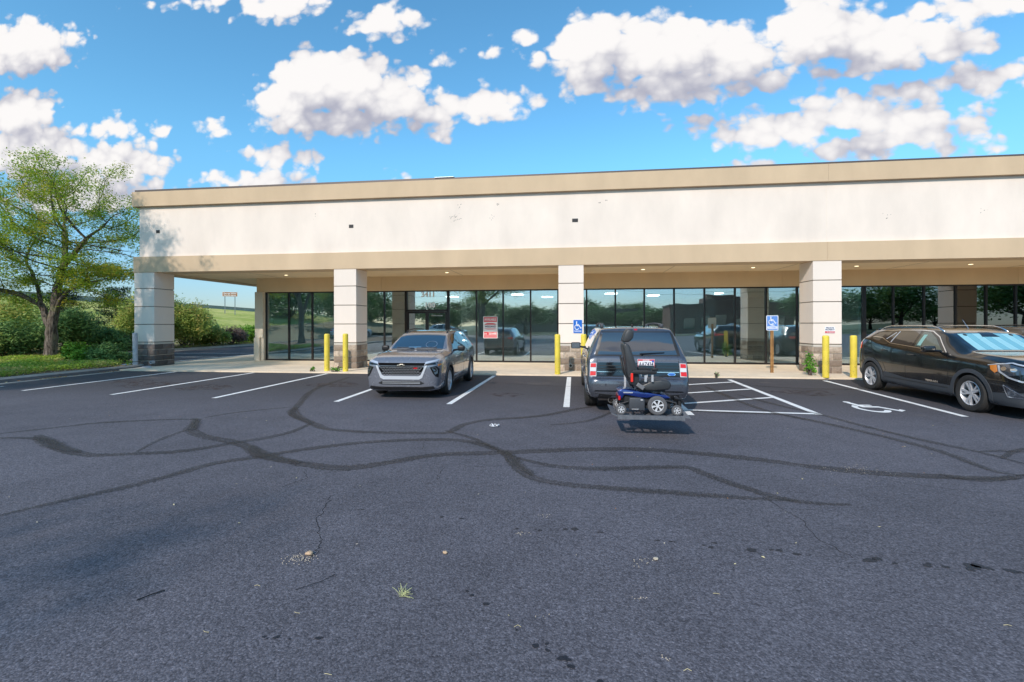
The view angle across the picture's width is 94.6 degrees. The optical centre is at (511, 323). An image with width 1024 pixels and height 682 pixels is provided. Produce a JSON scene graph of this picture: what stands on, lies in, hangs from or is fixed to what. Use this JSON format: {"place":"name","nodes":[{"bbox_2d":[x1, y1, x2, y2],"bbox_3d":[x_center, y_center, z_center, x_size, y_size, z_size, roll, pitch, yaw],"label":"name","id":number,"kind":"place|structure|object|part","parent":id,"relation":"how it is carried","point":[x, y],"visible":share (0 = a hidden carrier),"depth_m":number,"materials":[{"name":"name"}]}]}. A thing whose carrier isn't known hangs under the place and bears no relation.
{"place":"outdoors","nodes":[
{"label":"outdoors","id":0,"kind":"place"},
{"bbox_2d":[0,360,132,377],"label":"island soil","id":1,"kind":"structure","parent":0,"point":[50,371],"depth_m":16.18,"materials":[{"name":"brown soil"}]},
{"bbox_2d":[0,354,131,376],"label":"ground cover","id":2,"kind":"object","parent":1,"relation":"on","point":[11,365],"visible":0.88,"depth_m":17.18,"materials":[{"name":"green plant"}]},
{"bbox_2d":[0,145,139,357],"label":"locust tree","id":3,"kind":"object","parent":1,"relation":"on","point":[82,277],"visible":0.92,"depth_m":21.18,"materials":[{"name":"green plant"}]},
{"bbox_2d":[59,341,96,360],"bbox_3d":[-17.858,1.153,19.554,1.694,1.004,1.504,0,0,7],"label":"juniper","id":4,"kind":"object","parent":1,"relation":"on","point":[74,351],"visible":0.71,"depth_m":19.14,"materials":[{"name":"green plant"}]},
{"bbox_2d":[81,340,132,361],"bbox_3d":[-16.898,1.159,19.546,2.140,0.982,1.349,0,0,-7],"label":"juniper","id":5,"kind":"object","parent":1,"relation":"on","point":[97,353],"visible":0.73,"depth_m":19.23,"materials":[{"name":"green plant"}]},
{"bbox_2d":[101,351,128,359],"bbox_3d":[-16.290,1.361,19.389,1.092,0.581,0.799,0,0,7],"label":"juniper","id":6,"kind":"object","parent":1,"relation":"on","point":[121,355],"visible":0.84,"depth_m":19.33,"materials":[{"name":"green plant"}]},
{"bbox_2d":[0,295,254,339],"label":"hill","id":7,"kind":"structure","parent":0,"point":[222,317],"depth_m":99.69,"materials":[{"name":"green plant"}]},
{"bbox_2d":[1,291,254,311],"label":"barrier wall","id":8,"kind":"structure","parent":7,"relation":"on","point":[209,306],"depth_m":164.89,"materials":[{"name":"concrete"}]},
{"bbox_2d":[222,292,237,296],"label":"highway sign","id":9,"kind":"object","parent":7,"relation":"on","point":[231,294],"visible":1,"depth_m":124.98,"materials":[{"name":"white"}]},
{"bbox_2d":[1,340,253,357],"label":"verge","id":10,"kind":"structure","parent":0,"point":[131,350],"depth_m":33.68,"materials":[{"name":"green plant"}]},
{"bbox_2d":[0,327,11,352],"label":"leafy shrub","id":11,"kind":"object","parent":10,"relation":"on","point":[1,334],"visible":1,"depth_m":22.10,"materials":[{"name":"green plant"}]},
{"bbox_2d":[0,290,42,353],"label":"leafy shrub","id":12,"kind":"object","parent":10,"relation":"on","point":[27,316],"visible":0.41,"depth_m":25.44,"materials":[{"name":"green plant"}]},
{"bbox_2d":[0,314,59,355],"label":"juniper shrub","id":13,"kind":"object","parent":10,"relation":"on","point":[20,335],"visible":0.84,"depth_m":23.47,"materials":[{"name":"green plant"}]},
{"bbox_2d":[25,304,110,353],"bbox_3d":[-24.580,0.223,26.068,3.731,2.945,3.896,0,0,-22],"label":"juniper shrub","id":14,"kind":"object","parent":10,"relation":"on","point":[75,326],"visible":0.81,"depth_m":25.69,"materials":[{"name":"green plant"}]},
{"bbox_2d":[38,287,99,347],"bbox_3d":[-29.514,-0.466,30.860,5.340,4.178,4.472,0,0,7],"label":"evergreen tree","id":15,"kind":"object","parent":10,"relation":"on","point":[73,298],"visible":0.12,"depth_m":31.13,"materials":[{"name":"green plant"}]},
{"bbox_2d":[80,323,133,351],"bbox_3d":[-23.563,0.818,27.897,3.414,1.702,3.250,0,0,7],"label":"juniper shrub","id":16,"kind":"object","parent":10,"relation":"on","point":[118,338],"visible":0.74,"depth_m":27.19,"materials":[{"name":"green plant"}]},
{"bbox_2d":[89,285,133,329],"bbox_3d":[-27.425,-0.506,32.926,4.496,4.432,4.488,0,0,-24],"label":"evergreen tree","id":17,"kind":"object","parent":10,"relation":"on","point":[109,313],"visible":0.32,"depth_m":32.33,"materials":[{"name":"green plant"}]},
{"bbox_2d":[106,292,134,348],"bbox_3d":[-23.524,-0.257,29.372,2.802,3.838,2.372,0,0,-38],"label":"leafy shrub","id":18,"kind":"object","parent":10,"relation":"on","point":[127,320],"visible":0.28,"depth_m":28.80,"materials":[{"name":"green plant"}]},
{"bbox_2d":[117,290,184,340],"bbox_3d":[-24.246,-0.702,31.849,3.349,4.730,3.808,0,0,7],"label":"leafy shrub","id":19,"kind":"object","parent":10,"relation":"on","point":[133,309],"visible":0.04,"depth_m":31.07,"materials":[{"name":"green plant"}]},
{"bbox_2d":[173,295,216,346],"bbox_3d":[-22.941,-0.205,33.145,4.269,3.746,4.650,0,0,-24],"label":"leafy shrub","id":20,"kind":"object","parent":10,"relation":"on","point":[195,324],"visible":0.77,"depth_m":32.27,"materials":[{"name":"green plant"}]},
{"bbox_2d":[174,319,221,344],"bbox_3d":[-24.431,0.346,36.090,4.101,2.673,4.409,0,0,-31],"label":"leafy shrub","id":21,"kind":"object","parent":10,"relation":"on","point":[197,338],"visible":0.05,"depth_m":36.13,"materials":[{"name":"green plant"}]},
{"bbox_2d":[193,324,232,345],"bbox_3d":[-22.064,0.831,35.105,2.352,1.681,2.614,0,0,7],"label":"leafy shrub","id":22,"kind":"object","parent":10,"relation":"on","point":[218,336],"visible":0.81,"depth_m":34.59,"materials":[{"name":"green plant"}]},
{"bbox_2d":[220,324,249,344],"bbox_3d":[-21.797,0.842,36.872,2.482,1.650,2.230,0,0,-27],"label":"dry shrub","id":23,"kind":"object","parent":10,"relation":"on","point":[236,335],"visible":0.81,"depth_m":36.71,"materials":[{"name":"brown plant"}]},
{"bbox_2d":[229,324,254,342],"bbox_3d":[-21.707,0.750,40.199,5.692,1.819,3.770,0,0,7],"label":"juniper","id":24,"kind":"object","parent":10,"relation":"on","point":[250,329],"visible":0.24,"depth_m":39.42,"materials":[{"name":"green plant"}]},
{"bbox_2d":[119,354,862,379],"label":"sidewalk","id":25,"kind":"structure","parent":0,"point":[245,363],"depth_m":17.25,"materials":[{"name":"concrete"}]},
{"bbox_2d":[324,334,329,370],"bbox_3d":[-6.534,1.007,16.682,0.184,1.310,0.186,0,0,7],"label":"bollard","id":26,"kind":"object","parent":25,"relation":"on","point":[326,352],"visible":1,"depth_m":16.61,"materials":[{"name":"yellow metal"}]},
{"bbox_2d":[330,366,341,371],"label":"weed","id":27,"kind":"object","parent":25,"relation":"on","point":[335,369],"visible":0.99,"depth_m":16.37,"materials":[{"name":"green plant"}]},
{"bbox_2d":[343,334,347,371],"bbox_3d":[-5.820,1.001,16.512,0.184,1.320,0.186,0,0,7],"label":"bollard","id":28,"kind":"object","parent":25,"relation":"on","point":[345,352],"visible":1,"depth_m":16.43,"materials":[{"name":"yellow metal"}]},
{"bbox_2d":[555,334,559,374],"bbox_3d":[1.486,0.992,15.414,0.184,1.310,0.186,0,0,7],"label":"bollard","id":29,"kind":"object","parent":25,"relation":"on","point":[557,354],"visible":1,"depth_m":15.33,"materials":[{"name":"yellow metal"}]},
{"bbox_2d":[132,154,1023,372],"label":"retail building","id":30,"kind":"structure","parent":25,"relation":"on","point":[712,265],"depth_m":17.59,"materials":[{"name":"beige paint"}]},
{"bbox_2d":[407,311,426,331],"bbox_3d":[-4.152,0.544,20.659,0.882,2.163,0.126,0,0,7],"label":"door","id":31,"kind":"structure","parent":30,"relation":"in","point":[425,312],"depth_m":20.67,"materials":[{"name":"brown metal"}]},
{"bbox_2d":[427,311,446,329],"bbox_3d":[-3.269,0.543,20.548,0.882,2.163,0.126,0,0,7],"label":"door","id":32,"kind":"structure","parent":30,"relation":"in","point":[428,312],"depth_m":20.56,"materials":[{"name":"brown metal"}]},
{"bbox_2d":[483,317,497,337],"bbox_3d":[-0.927,0.157,20.257,0.620,0.930,0.010,0,0,7],"label":"available poster","id":33,"kind":"object","parent":30,"relation":"attached to","point":[490,327],"visible":1,"depth_m":20.25,"materials":[{"name":"red paper"}]},
{"bbox_2d":[573,320,581,332],"bbox_3d":[2.297,0.096,16.518,0.315,0.475,0.012,0,0,7],"label":"accessible parking sign","id":34,"kind":"object","parent":30,"relation":"attached to","point":[577,326],"visible":1,"depth_m":16.52,"materials":[{"name":"blue metal"}]},
{"bbox_2d":[825,327,834,332],"bbox_3d":[10.430,0.205,15.502,0.315,0.215,0.010,0,0,7],"label":"private property notice","id":35,"kind":"object","parent":30,"relation":"attached to","point":[829,329],"visible":1,"depth_m":15.50,"materials":[{"name":"white metal"}]},
{"bbox_2d":[581,334,586,358],"bbox_3d":[2.346,0.991,15.448,0.184,1.310,0.186,0,0,7],"label":"bollard","id":36,"kind":"object","parent":25,"relation":"on","point":[583,339],"visible":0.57,"depth_m":15.37,"materials":[{"name":"yellow metal"}]},
{"bbox_2d":[766,315,777,372],"bbox_3d":[8.668,0.689,15.751,0.375,1.930,0.079,0,0,7],"label":"accessible sign post","id":37,"kind":"object","parent":25,"relation":"on","point":[771,323],"visible":0.99,"depth_m":15.73,"materials":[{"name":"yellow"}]},
{"bbox_2d":[802,351,817,375],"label":"weed","id":38,"kind":"object","parent":25,"relation":"on","point":[809,368],"visible":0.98,"depth_m":14.90,"materials":[{"name":"green plant"}]},
{"bbox_2d":[822,335,828,377],"bbox_3d":[9.531,0.992,14.355,0.184,1.280,0.186,0,0,7],"label":"bollard","id":39,"kind":"object","parent":25,"relation":"on","point":[825,356],"visible":1,"depth_m":14.28,"materials":[{"name":"yellow metal"}]},
{"bbox_2d":[850,335,856,377],"bbox_3d":[10.354,0.990,14.323,0.184,1.280,0.186,0,0,7],"label":"bollard","id":40,"kind":"object","parent":25,"relation":"on","point":[853,356],"visible":1,"depth_m":14.25,"materials":[{"name":"yellow metal"}]},
{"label":"kerb ramp","id":41,"kind":"structure","parent":25,"relation":"on","visible":0},
{"bbox_2d":[132,333,137,364],"bbox_3d":[-14.605,1.013,18.319,0.175,1.330,0.175,-1,0,7],"label":"bollard","id":42,"kind":"object","parent":41,"relation":"on","point":[135,346],"visible":0.84,"depth_m":18.25,"materials":[{"name":"grey metal"}]},
{"bbox_2d":[0,346,1023,681],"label":"parking lot","id":43,"kind":"structure","parent":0,"point":[78,576],"depth_m":3.80,"materials":[{"name":"grey asphalt"}]},
{"bbox_2d":[0,371,120,383],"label":"gutter","id":44,"kind":"object","parent":43,"relation":"on","point":[57,377],"visible":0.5,"depth_m":15.01,"materials":[{"name":"concrete"}]},
{"bbox_2d":[5,364,128,382],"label":"fallen leaves","id":45,"kind":"object","parent":44,"relation":"on","point":[73,375],"visible":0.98,"depth_m":15.66,"materials":[{"name":"brown plant"}]},
{"bbox_2d":[0,359,143,382],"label":"island kerb","id":46,"kind":"structure","parent":43,"relation":"on","point":[45,375],"depth_m":15.46,"materials":[{"name":"concrete"}]},
{"bbox_2d":[136,590,164,600],"bbox_3d":[-2.258,1.695,2.955,0.010,0.011,0.145,0,0,41],"label":"black stick","id":47,"kind":"object","parent":43,"relation":"on","point":[150,594],"visible":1,"depth_m":2.95,"materials":[{"name":"black"}]},
{"bbox_2d":[130,344,253,353],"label":"drive kerb","id":48,"kind":"structure","parent":43,"relation":"on","point":[177,349],"depth_m":33.39,"materials":[{"name":"concrete"}]},
{"bbox_2d":[305,550,312,554],"bbox_3d":[-1.496,1.690,3.484,0.052,0.027,0.054,0,0,-40],"label":"pebble","id":49,"kind":"object","parent":43,"relation":"on","point":[309,552],"visible":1,"depth_m":3.47,"materials":[{"name":"beige stone"}]},
{"bbox_2d":[394,583,413,598],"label":"grass clump","id":50,"kind":"object","parent":43,"relation":"on","point":[403,593],"visible":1,"depth_m":2.96,"materials":[{"name":"green plant"}]},
{"bbox_2d":[368,328,473,393],"bbox_3d":[-2.251,0.916,12.903,2.206,1.578,4.639,0,0,6],"label":"compact suv","id":51,"kind":"object","parent":43,"relation":"on","point":[442,361],"visible":1,"depth_m":11.06,"materials":[{"name":"grey paint"}]},
{"bbox_3d":[-1.554,0.480,12.551,0.216,0.415,0.955,0,0,6],"label":"side window","id":52,"kind":"part","parent":51,"relation":"part of","materials":[{"name":"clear glass"}]},
{"bbox_3d":[-1.451,0.464,13.481,0.207,0.392,0.802,0,0,6],"label":"side window","id":53,"kind":"part","parent":51,"relation":"part of","materials":[{"name":"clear glass"}]},
{"bbox_2d":[131,380,821,395],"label":"oil stains","id":54,"kind":"object","parent":43,"relation":"on","point":[350,383],"visible":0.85,"depth_m":13.10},
{"bbox_2d":[0,372,968,416],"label":"parking lines","id":55,"kind":"object","parent":43,"relation":"on","point":[567,399],"visible":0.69,"depth_m":11.18,"materials":[{"name":"paint"}]},
{"bbox_2d":[0,379,1023,513],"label":"crack sealant lines","id":56,"kind":"object","parent":43,"relation":"on","point":[299,461],"visible":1,"depth_m":6.16,"materials":[{"name":"rubber"}]},
{"bbox_2d":[281,462,914,660],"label":"crumbs","id":57,"kind":"object","parent":43,"relation":"on","point":[517,533],"visible":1,"depth_m":3.41,"materials":[{"name":"beige"}]},
{"bbox_2d":[204,585,1010,674],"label":"straw pieces","id":58,"kind":"object","parent":43,"relation":"on","point":[514,626],"visible":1,"depth_m":2.60,"materials":[{"name":"beige"}]},
{"bbox_2d":[571,321,688,404],"bbox_3d":[2.667,0.820,11.332,2.480,1.751,5.208,0,0,7],"label":"wagon suv","id":59,"kind":"object","parent":43,"relation":"on","point":[602,376],"visible":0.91,"depth_m":8.95,"materials":[{"name":"grey paint"}]},
{"bbox_3d":[1.801,0.359,10.901,0.186,0.419,0.920,0,0,7],"label":"side window","id":60,"kind":"part","parent":59,"relation":"part of","materials":[{"name":"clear glass"}]},
{"bbox_3d":[1.678,0.362,9.878,0.197,0.414,0.980,0,0,7],"label":"side window","id":61,"kind":"part","parent":59,"relation":"part of","materials":[{"name":"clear glass"}]},
{"bbox_3d":[2.377,0.379,9.024,1.470,0.427,0.164,0,0,7],"label":"rear window","id":62,"kind":"part","parent":59,"relation":"part of","materials":[{"name":"black glass"}]},
{"bbox_2d":[607,375,690,420],"bbox_3d":[2.161,1.066,7.900,1.140,0.700,1.985,0,0,7],"label":"wheelchair lift","id":63,"kind":"object","parent":59,"relation":"attached to","point":[668,414],"visible":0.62,"depth_m":6.98,"materials":[{"name":"silver metal"}]},
{"bbox_2d":[613,329,684,415],"bbox_3d":[2.096,0.719,7.295,1.018,1.283,0.613,0,0,7],"label":"power wheelchair","id":64,"kind":"object","parent":63,"relation":"on","point":[650,395],"visible":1,"depth_m":7.10,"materials":[{"name":"grey"}]},
{"bbox_2d":[285,442,986,557],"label":"asphalt cracks","id":65,"kind":"object","parent":43,"relation":"on","point":[536,466],"visible":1,"depth_m":4.42,"materials":[{"name":"black asphalt"}]},
{"bbox_2d":[262,509,1023,681],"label":"drip stains","id":66,"kind":"object","parent":43,"relation":"on","point":[972,566],"visible":1,"depth_m":3.28,"materials":[{"name":"black"}]},
{"bbox_2d":[843,401,904,412],"bbox_3d":[7.102,1.681,9.544,0.751,0.001,1.213,0,0,-23],"label":"wheelchair stencil","id":67,"kind":"object","parent":43,"relation":"on","point":[857,407],"visible":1,"depth_m":9.48,"materials":[{"name":"paint"}]},
{"bbox_2d":[859,322,1023,411],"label":"midsize suv","id":68,"kind":"object","parent":43,"relation":"on","point":[976,369],"visible":1,"depth_m":9.72,"materials":[{"name":"black paint"}]},
{"bbox_3d":[9.313,0.276,11.848,0.129,0.162,0.580,0,0,7],"label":"side window","id":69,"kind":"part","parent":68,"relation":"part of","materials":[{"name":"black glass"}]},
{"bbox_3d":[9.241,0.318,11.469,0.170,0.246,0.230,0,0,7],"label":"side window","id":70,"kind":"part","parent":68,"relation":"part of","materials":[{"name":"black glass"}]},
{"bbox_3d":[9.183,0.336,11.002,0.192,0.330,0.730,0,0,7],"label":"side window","id":71,"kind":"part","parent":68,"relation":"part of","materials":[{"name":"black glass"}]},
{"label":"side window","id":72,"kind":"part","parent":68,"relation":"part of","materials":[{"name":"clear glass"}]},
{"bbox_2d":[981,324,1023,335],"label":"parked car","id":73,"kind":"object","parent":43,"relation":"on","point":[1017,329],"visible":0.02,"depth_m":11.80,"materials":[{"name":"black paint"}]},
{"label":"side window","id":74,"kind":"part","parent":73,"relation":"part of","materials":[{"name":"glass"}]},
{"bbox_2d":[0,0,1023,307],"label":"sky","id":75,"kind":"structure","parent":0,"point":[185,93],"materials":[{"name":"blue"}]}
]}

